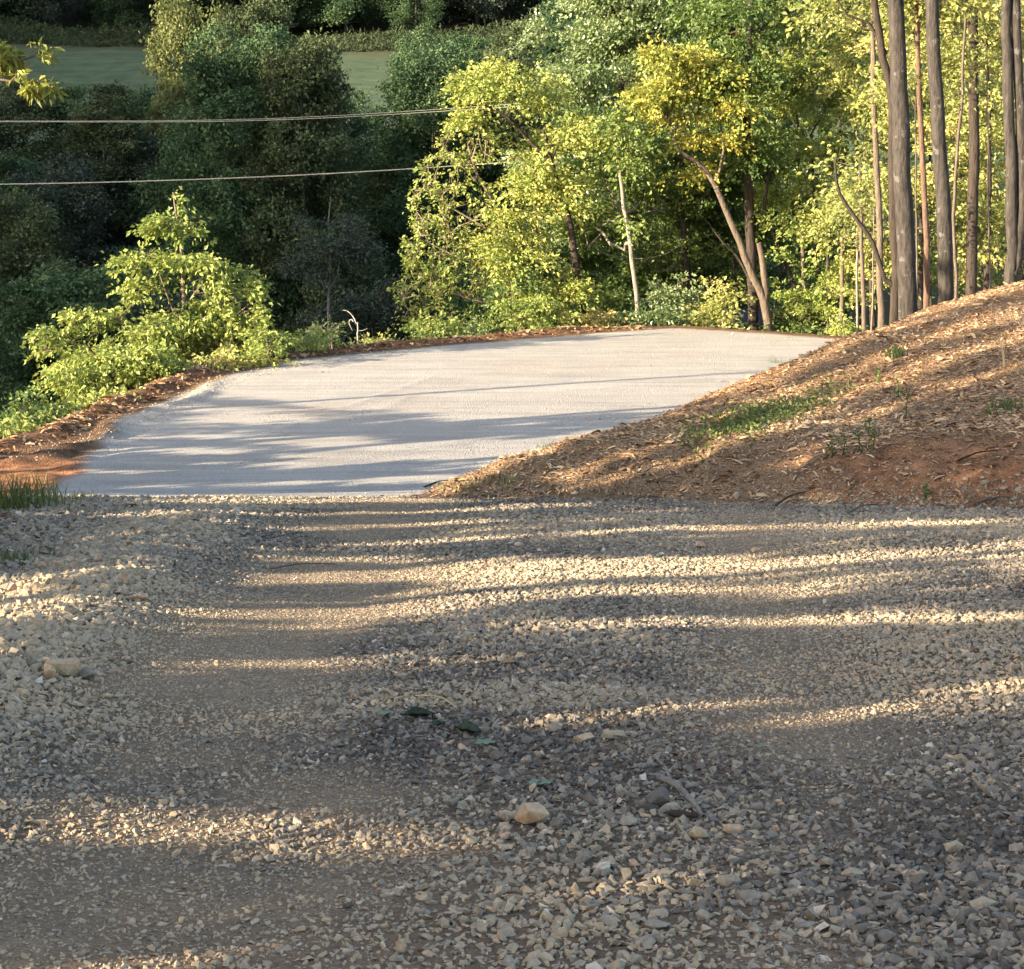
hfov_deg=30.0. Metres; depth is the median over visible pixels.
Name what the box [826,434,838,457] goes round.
weed
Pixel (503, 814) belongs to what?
rock
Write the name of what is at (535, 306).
shrub
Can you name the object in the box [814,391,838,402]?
grass tuft
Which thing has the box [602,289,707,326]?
shrub
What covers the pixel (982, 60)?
sapling
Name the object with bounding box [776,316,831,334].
shrub
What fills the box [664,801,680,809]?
rock
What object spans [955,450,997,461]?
stick
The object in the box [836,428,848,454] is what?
weed
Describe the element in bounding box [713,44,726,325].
utility pole
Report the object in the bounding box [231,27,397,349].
hillside tree
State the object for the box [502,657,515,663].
fallen leaf
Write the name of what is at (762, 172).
leaning tree
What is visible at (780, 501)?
stick
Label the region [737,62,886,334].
thicket tree
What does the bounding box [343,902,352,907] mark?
rock
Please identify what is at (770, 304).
undergrowth
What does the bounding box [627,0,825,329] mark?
dark tree
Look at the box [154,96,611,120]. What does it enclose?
overhead wire
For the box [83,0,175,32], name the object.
hillside tree
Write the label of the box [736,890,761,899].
rock
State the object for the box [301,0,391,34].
hillside tree
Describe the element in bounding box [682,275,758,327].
shrub
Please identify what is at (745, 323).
undergrowth
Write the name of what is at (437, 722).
fallen leaf
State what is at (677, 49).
hillside tree
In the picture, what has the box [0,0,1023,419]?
ground
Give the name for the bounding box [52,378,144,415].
bush
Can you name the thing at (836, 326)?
shrub
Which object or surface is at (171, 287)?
hillside tree
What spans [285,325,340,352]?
bush
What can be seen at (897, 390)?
weed
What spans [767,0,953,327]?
young tree
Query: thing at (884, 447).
stick
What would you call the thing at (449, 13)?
hillside tree
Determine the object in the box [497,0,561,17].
hillside tree
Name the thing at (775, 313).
shrub
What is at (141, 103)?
hillside tree
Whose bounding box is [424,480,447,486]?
stick
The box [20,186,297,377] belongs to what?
shrubby tree
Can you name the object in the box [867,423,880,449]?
weed
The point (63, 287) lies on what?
hillside tree
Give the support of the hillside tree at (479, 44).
on the ground at (124, 64)
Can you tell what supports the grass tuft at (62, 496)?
on the soil verge
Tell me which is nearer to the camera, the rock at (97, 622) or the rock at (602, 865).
the rock at (602, 865)
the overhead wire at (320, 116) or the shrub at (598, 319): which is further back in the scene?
the overhead wire at (320, 116)
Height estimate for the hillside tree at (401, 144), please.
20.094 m
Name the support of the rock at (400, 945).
on the gravel drive
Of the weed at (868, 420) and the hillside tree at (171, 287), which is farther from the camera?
the hillside tree at (171, 287)
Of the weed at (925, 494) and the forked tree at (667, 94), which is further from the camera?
the forked tree at (667, 94)
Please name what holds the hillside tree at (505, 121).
on the ground at (124, 64)
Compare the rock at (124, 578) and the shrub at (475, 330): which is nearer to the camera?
the rock at (124, 578)
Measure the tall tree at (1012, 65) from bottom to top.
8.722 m
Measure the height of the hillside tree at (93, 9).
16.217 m
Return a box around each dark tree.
[570,106,756,326]
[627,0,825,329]
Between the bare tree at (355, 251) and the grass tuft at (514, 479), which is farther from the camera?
the bare tree at (355, 251)
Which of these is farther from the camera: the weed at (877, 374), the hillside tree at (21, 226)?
the hillside tree at (21, 226)
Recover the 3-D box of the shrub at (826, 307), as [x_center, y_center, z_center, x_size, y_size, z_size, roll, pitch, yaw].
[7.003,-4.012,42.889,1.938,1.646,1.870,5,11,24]
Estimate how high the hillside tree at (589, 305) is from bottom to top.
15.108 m
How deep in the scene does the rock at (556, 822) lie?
6.14 m
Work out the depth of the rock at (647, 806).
6.36 m
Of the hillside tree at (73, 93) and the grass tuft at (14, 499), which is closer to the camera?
the grass tuft at (14, 499)
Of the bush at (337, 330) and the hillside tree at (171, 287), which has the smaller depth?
the bush at (337, 330)
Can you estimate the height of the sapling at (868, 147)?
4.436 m
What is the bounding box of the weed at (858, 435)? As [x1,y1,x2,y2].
[852,427,864,452]
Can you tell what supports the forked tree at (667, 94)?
on the soil verge
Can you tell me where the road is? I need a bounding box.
[39,328,834,497]
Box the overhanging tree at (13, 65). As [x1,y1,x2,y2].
[0,1,69,107]
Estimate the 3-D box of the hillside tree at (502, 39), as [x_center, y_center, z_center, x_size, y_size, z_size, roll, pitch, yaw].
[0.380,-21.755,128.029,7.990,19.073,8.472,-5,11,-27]
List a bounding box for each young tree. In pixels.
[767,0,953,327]
[805,0,998,308]
[879,0,1000,298]
[908,0,1023,295]
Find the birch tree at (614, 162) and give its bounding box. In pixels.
[538,104,728,323]
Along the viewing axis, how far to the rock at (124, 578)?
11.06 m
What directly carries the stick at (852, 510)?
on the gravel drive
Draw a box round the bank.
[415,282,1023,508]
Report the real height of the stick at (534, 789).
0.039 m
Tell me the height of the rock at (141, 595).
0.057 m
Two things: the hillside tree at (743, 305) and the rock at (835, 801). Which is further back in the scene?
the hillside tree at (743, 305)
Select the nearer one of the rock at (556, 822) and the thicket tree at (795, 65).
the rock at (556, 822)
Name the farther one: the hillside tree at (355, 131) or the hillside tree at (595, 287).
the hillside tree at (355, 131)
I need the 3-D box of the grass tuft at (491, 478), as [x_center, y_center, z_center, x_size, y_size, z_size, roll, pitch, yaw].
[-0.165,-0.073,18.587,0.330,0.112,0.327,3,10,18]
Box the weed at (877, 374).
[874,367,883,381]
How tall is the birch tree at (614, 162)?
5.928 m
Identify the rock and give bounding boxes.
[26,659,37,665]
[42,658,79,676]
[44,664,55,678]
[78,667,95,678]
[91,618,102,625]
[94,554,100,561]
[102,693,111,697]
[119,575,129,581]
[122,655,131,663]
[129,592,147,599]
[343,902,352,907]
[395,938,404,952]
[498,810,514,820]
[514,542,522,546]
[514,802,549,824]
[548,721,560,732]
[551,817,561,829]
[573,732,594,742]
[574,850,592,863]
[593,861,609,870]
[597,914,620,924]
[601,730,625,739]
[619,815,636,825]
[634,934,655,944]
[635,803,660,811]
[645,786,669,806]
[645,918,669,929]
[657,834,673,840]
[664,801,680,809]
[688,826,707,839]
[696,541,705,547]
[717,874,740,885]
[722,824,743,832]
[733,492,738,499]
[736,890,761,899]
[751,547,757,552]
[795,921,815,929]
[827,797,844,805]
[841,867,863,877]
[872,621,883,626]
[901,869,918,876]
[920,689,933,694]
[943,840,963,852]
[969,896,998,909]
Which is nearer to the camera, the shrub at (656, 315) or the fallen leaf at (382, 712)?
the fallen leaf at (382, 712)
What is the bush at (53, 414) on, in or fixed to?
on the soil verge
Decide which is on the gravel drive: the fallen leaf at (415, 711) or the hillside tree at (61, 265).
the fallen leaf at (415, 711)
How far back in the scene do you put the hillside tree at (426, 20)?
225.36 m
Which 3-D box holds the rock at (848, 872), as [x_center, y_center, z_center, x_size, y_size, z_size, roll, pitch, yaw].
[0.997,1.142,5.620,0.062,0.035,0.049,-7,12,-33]
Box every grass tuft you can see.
[0,466,82,512]
[0,539,59,565]
[26,485,93,503]
[45,487,109,499]
[436,477,480,491]
[476,471,504,483]
[504,475,526,482]
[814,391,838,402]
[878,344,908,357]
[963,404,1019,414]
[986,395,1023,409]
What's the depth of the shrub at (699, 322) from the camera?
42.31 m
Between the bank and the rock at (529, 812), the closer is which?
the rock at (529, 812)
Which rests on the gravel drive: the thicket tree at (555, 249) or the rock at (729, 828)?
the rock at (729, 828)
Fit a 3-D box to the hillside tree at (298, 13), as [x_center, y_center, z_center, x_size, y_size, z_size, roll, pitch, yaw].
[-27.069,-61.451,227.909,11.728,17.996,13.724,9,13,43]
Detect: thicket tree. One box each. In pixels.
[457,145,600,326]
[518,106,659,327]
[594,96,760,308]
[727,0,870,321]
[727,87,839,320]
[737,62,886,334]
[745,219,884,334]
[785,0,914,331]
[785,1,916,323]
[802,165,933,329]
[827,0,984,306]
[844,0,996,310]
[912,0,1005,279]
[918,2,1023,287]
[930,0,1023,292]
[958,0,1023,279]
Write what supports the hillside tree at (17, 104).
on the ground at (124, 64)
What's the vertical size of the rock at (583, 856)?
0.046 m
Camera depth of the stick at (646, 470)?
18.36 m
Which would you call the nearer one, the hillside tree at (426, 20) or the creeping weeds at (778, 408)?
the creeping weeds at (778, 408)
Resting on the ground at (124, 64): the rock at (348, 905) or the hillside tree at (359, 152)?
the hillside tree at (359, 152)
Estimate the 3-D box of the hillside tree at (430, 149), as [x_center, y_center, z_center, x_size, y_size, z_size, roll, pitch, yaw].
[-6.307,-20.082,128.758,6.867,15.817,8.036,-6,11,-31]
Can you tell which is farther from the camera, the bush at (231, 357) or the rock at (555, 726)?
the bush at (231, 357)
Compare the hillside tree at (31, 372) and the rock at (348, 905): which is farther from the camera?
the hillside tree at (31, 372)
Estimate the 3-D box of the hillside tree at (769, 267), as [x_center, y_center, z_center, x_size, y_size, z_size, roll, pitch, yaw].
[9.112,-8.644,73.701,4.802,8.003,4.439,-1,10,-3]
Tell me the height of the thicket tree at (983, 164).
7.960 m
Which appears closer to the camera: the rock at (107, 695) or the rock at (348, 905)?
the rock at (348, 905)
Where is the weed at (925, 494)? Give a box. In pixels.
[918,483,934,500]
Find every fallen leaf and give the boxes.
[378,710,390,714]
[404,707,434,716]
[432,720,444,725]
[454,721,480,732]
[474,738,496,743]
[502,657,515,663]
[528,778,552,784]
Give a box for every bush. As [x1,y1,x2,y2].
[0,385,61,438]
[0,394,62,437]
[0,412,43,438]
[27,333,192,416]
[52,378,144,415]
[180,343,271,371]
[231,324,305,369]
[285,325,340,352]
[301,314,358,349]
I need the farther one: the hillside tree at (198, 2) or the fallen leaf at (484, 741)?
the hillside tree at (198, 2)
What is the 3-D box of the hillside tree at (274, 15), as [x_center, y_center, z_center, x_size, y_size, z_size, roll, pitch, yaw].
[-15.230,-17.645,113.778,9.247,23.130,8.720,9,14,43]
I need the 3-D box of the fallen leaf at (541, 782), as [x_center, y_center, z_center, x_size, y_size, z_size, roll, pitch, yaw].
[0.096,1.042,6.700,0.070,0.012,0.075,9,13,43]
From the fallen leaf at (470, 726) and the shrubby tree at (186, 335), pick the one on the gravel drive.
the fallen leaf at (470, 726)
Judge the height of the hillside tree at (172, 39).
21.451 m
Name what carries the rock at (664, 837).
on the gravel drive
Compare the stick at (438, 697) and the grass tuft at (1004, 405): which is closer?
the stick at (438, 697)
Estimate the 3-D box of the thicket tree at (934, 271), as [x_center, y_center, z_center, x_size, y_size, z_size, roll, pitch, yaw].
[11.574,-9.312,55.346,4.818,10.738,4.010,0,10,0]
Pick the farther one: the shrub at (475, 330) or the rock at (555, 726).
the shrub at (475, 330)
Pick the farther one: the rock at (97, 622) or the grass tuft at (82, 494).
the grass tuft at (82, 494)
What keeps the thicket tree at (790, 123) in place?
on the ground at (124, 64)
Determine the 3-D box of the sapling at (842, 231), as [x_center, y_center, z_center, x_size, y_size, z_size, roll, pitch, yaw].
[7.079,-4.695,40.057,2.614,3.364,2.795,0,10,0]
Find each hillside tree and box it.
[0,0,41,23]
[0,75,100,223]
[0,150,127,306]
[0,152,76,308]
[0,155,73,266]
[0,182,85,404]
[0,255,121,408]
[0,262,151,437]
[0,275,132,439]
[12,82,102,229]
[14,0,104,28]
[50,79,162,270]
[75,124,177,266]
[77,0,125,23]
[81,262,201,343]
[82,82,176,241]
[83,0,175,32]
[102,245,155,306]
[113,0,236,31]
[125,100,302,294]
[134,0,230,244]
[142,16,340,351]
[191,0,283,28]
[195,0,329,322]
[229,58,368,294]
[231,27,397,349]
[251,0,323,19]
[251,0,335,34]
[287,132,400,297]
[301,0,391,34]
[308,0,380,22]
[317,84,380,182]
[326,175,415,340]
[356,35,513,328]
[365,26,482,282]
[369,0,424,15]
[372,0,448,33]
[381,73,448,180]
[388,185,464,338]
[408,262,480,337]
[420,1,473,24]
[427,33,500,186]
[432,0,533,28]
[452,42,585,328]
[478,260,559,327]
[479,14,550,225]
[492,0,606,188]
[494,17,619,269]
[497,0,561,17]
[516,63,641,288]
[551,271,629,325]
[554,182,741,327]
[602,23,718,205]
[646,206,747,326]
[670,39,772,325]
[700,187,796,308]
[731,167,811,306]
[782,0,864,35]
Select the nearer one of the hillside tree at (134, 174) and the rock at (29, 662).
the rock at (29, 662)
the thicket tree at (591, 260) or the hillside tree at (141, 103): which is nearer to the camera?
the thicket tree at (591, 260)
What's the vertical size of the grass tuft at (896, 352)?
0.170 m
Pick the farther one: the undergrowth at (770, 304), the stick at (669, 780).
the undergrowth at (770, 304)
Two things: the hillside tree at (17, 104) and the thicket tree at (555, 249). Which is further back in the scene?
the hillside tree at (17, 104)
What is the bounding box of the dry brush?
[975,302,1023,331]
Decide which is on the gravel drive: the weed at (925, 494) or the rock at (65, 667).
the rock at (65, 667)
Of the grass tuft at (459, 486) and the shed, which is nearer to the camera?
the grass tuft at (459, 486)
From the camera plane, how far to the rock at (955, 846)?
5.89 m
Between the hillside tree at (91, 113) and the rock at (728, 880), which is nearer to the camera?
the rock at (728, 880)
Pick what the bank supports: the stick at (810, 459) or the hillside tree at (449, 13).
the stick at (810, 459)
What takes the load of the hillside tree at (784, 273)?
on the ground at (124, 64)
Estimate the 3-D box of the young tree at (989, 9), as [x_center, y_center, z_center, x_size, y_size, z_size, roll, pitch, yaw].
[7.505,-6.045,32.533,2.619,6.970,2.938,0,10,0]
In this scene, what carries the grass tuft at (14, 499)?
on the soil verge
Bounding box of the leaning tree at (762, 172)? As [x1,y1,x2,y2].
[722,145,839,321]
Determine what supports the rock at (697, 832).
on the gravel drive
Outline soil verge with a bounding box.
[0,326,841,571]
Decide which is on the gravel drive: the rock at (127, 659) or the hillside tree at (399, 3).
the rock at (127, 659)
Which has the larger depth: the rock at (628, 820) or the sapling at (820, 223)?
the sapling at (820, 223)
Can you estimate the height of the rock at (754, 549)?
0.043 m
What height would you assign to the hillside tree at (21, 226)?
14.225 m
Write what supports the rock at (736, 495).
on the bank
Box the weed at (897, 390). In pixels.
[894,375,901,395]
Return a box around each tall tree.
[834,0,897,322]
[887,0,917,319]
[925,0,953,303]
[1000,0,1023,284]
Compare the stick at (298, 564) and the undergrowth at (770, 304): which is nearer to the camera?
the stick at (298, 564)
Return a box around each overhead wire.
[0,99,614,121]
[0,155,589,184]
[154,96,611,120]
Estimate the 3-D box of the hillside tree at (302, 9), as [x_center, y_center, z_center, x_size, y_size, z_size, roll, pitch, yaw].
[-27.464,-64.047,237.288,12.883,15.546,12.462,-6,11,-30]
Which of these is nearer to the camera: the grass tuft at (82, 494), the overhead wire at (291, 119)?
the grass tuft at (82, 494)
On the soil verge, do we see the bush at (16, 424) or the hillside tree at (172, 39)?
the bush at (16, 424)
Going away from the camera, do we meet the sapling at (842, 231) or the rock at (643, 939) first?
the rock at (643, 939)
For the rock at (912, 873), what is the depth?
5.61 m
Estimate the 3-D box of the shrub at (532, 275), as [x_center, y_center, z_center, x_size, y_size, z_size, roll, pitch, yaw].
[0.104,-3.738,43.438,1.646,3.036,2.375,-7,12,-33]
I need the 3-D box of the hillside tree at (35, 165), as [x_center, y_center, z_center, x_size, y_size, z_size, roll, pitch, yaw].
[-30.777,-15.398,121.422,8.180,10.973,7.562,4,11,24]
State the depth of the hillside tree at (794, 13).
225.95 m
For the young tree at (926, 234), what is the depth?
32.95 m
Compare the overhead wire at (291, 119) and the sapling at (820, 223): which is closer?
the sapling at (820, 223)
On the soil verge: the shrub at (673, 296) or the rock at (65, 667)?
the shrub at (673, 296)
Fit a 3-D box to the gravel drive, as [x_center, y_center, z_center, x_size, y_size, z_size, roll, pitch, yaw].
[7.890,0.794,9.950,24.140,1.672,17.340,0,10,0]
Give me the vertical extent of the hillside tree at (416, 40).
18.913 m
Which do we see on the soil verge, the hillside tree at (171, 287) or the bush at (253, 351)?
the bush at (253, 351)
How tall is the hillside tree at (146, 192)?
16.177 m
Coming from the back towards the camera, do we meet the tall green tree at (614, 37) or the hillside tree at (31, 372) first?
the hillside tree at (31, 372)
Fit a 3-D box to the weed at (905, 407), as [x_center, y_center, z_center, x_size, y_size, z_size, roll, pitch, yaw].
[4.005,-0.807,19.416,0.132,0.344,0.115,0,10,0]
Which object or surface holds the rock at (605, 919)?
on the gravel drive
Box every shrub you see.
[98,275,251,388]
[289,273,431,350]
[353,332,399,344]
[390,310,470,339]
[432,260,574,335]
[448,314,515,336]
[461,254,551,330]
[468,283,586,332]
[548,306,643,327]
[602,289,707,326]
[638,266,716,313]
[671,310,744,328]
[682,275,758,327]
[756,293,829,333]
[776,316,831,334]
[782,270,868,334]
[811,308,861,335]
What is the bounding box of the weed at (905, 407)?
[900,389,912,420]
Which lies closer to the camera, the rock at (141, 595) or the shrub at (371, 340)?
the rock at (141, 595)
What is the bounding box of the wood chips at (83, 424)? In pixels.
[0,324,650,453]
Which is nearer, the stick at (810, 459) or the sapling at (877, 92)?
the stick at (810, 459)
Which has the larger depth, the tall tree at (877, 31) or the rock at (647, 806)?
the tall tree at (877, 31)
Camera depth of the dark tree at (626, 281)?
46.97 m
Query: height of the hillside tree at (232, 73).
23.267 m
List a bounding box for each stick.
[268,563,335,569]
[415,695,456,707]
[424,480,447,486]
[532,764,573,793]
[612,735,639,738]
[640,463,666,474]
[649,755,705,817]
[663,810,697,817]
[774,491,805,505]
[806,452,826,463]
[847,504,878,513]
[878,443,899,451]
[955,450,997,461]
[971,496,1012,504]
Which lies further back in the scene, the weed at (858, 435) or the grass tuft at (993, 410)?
the grass tuft at (993, 410)
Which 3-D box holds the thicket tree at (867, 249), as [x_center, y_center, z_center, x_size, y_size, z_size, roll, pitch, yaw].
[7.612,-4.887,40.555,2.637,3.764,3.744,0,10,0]
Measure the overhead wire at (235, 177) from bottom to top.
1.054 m
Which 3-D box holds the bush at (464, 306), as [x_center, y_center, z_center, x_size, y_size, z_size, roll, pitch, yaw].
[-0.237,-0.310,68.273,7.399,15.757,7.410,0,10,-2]
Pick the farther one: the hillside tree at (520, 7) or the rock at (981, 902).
the hillside tree at (520, 7)
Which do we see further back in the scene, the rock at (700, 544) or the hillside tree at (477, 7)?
the hillside tree at (477, 7)
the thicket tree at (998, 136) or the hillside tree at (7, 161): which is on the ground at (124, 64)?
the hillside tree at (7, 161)
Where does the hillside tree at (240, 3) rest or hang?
on the ground at (124, 64)
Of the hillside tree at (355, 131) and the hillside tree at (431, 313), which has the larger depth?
the hillside tree at (355, 131)
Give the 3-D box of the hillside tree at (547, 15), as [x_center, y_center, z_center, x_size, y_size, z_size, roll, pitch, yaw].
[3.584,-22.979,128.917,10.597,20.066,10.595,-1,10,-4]
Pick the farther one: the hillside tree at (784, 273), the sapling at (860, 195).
the hillside tree at (784, 273)
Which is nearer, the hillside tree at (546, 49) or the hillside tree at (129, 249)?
the hillside tree at (129, 249)
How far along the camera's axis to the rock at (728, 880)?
5.52 m
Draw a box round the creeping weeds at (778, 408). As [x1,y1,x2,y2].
[653,370,857,462]
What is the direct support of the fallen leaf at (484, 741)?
on the gravel drive
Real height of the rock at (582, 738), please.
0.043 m
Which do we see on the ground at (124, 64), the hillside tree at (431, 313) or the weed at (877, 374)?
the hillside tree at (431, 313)
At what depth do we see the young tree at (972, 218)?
37.43 m
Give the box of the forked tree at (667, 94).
[603,34,778,330]
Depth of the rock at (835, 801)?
6.48 m
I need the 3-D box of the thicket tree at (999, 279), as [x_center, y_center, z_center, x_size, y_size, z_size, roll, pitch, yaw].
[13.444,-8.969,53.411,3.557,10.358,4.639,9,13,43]
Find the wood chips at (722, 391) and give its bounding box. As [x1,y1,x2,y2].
[370,280,1023,511]
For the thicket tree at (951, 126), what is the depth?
40.00 m
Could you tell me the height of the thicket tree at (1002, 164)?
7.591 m
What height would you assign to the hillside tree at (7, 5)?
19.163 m
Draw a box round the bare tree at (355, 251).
[272,196,399,346]
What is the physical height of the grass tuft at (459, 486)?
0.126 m
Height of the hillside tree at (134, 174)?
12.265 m
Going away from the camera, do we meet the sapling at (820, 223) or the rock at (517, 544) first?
the rock at (517, 544)
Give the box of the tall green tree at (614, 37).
[504,0,711,326]
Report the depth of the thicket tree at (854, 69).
43.06 m
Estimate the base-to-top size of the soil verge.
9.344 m
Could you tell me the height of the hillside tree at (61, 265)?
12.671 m
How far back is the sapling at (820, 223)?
41.90 m
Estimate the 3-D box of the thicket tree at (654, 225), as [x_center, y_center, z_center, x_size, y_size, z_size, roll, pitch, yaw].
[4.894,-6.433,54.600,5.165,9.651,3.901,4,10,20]
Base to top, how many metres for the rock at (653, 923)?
0.032 m
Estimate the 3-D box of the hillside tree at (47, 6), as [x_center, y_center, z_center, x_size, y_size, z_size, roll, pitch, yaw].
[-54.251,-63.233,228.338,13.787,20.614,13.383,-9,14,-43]
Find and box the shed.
[711,309,774,330]
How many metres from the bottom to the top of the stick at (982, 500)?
0.079 m
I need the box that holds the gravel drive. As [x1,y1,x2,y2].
[0,492,1023,968]
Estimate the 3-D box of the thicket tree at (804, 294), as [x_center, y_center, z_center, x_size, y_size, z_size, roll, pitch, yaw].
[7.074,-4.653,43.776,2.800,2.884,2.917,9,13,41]
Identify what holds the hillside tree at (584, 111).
on the ground at (124, 64)
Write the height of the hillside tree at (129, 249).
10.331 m
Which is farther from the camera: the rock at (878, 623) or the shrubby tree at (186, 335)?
the shrubby tree at (186, 335)
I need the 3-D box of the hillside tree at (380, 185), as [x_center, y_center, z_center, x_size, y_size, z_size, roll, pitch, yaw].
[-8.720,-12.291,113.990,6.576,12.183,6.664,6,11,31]
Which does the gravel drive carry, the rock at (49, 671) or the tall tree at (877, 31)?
the rock at (49, 671)
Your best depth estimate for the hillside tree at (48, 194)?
114.77 m
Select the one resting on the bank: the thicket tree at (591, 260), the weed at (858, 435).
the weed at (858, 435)
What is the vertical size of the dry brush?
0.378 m
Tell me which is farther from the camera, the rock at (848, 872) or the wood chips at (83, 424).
the wood chips at (83, 424)
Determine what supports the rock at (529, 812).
on the gravel drive
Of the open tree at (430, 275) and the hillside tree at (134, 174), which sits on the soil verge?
the open tree at (430, 275)
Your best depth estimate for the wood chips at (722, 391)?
20.36 m
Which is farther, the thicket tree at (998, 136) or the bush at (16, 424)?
the thicket tree at (998, 136)
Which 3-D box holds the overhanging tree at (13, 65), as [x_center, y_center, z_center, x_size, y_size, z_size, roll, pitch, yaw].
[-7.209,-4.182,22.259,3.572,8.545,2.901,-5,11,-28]
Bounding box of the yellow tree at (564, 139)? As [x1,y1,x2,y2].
[434,55,630,327]
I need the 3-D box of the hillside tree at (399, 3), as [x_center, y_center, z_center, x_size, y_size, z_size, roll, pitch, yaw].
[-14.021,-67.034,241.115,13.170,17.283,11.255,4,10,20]
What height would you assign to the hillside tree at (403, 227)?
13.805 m
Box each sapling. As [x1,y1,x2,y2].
[793,195,874,335]
[794,124,930,330]
[794,183,917,331]
[813,167,927,329]
[838,52,994,302]
[915,33,1023,288]
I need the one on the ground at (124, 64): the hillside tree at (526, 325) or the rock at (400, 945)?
the hillside tree at (526, 325)
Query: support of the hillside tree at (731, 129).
on the ground at (124, 64)
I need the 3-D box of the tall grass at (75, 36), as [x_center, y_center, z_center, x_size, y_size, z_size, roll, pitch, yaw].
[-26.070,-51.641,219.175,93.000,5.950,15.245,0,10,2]
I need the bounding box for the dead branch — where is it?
[343,310,365,342]
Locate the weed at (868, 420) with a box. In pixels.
[861,413,875,433]
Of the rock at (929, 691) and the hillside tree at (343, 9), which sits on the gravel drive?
the rock at (929, 691)
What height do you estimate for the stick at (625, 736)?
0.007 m
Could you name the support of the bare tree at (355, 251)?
on the ground at (124, 64)
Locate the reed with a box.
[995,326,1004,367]
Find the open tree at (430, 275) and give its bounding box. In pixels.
[386,118,523,335]
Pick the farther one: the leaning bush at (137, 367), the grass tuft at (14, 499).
the leaning bush at (137, 367)
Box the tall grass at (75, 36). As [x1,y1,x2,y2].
[0,13,533,51]
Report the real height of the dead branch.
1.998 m
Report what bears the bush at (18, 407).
on the soil verge
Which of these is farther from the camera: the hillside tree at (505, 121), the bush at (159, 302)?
the hillside tree at (505, 121)
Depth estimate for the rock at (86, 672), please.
8.36 m
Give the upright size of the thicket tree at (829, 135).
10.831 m
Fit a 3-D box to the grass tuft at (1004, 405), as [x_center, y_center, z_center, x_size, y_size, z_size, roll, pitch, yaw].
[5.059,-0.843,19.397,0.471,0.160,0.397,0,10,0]
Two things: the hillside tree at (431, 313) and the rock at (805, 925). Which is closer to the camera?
the rock at (805, 925)
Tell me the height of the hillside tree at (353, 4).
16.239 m
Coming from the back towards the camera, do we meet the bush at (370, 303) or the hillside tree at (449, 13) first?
the hillside tree at (449, 13)
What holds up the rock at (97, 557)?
on the gravel drive
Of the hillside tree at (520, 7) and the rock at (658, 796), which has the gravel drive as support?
the rock at (658, 796)
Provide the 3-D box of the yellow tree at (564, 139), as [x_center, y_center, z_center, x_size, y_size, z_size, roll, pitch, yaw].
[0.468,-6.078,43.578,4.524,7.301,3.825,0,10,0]
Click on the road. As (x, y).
(590, 377)
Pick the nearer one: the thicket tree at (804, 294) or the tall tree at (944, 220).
the tall tree at (944, 220)
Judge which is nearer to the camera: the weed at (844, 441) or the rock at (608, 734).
the rock at (608, 734)
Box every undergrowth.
[0,223,840,414]
[5,317,885,431]
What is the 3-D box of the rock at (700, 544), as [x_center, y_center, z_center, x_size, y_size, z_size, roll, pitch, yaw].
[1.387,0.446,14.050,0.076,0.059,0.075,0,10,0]
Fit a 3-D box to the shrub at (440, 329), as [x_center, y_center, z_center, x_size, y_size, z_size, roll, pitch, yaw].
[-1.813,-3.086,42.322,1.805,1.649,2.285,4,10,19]

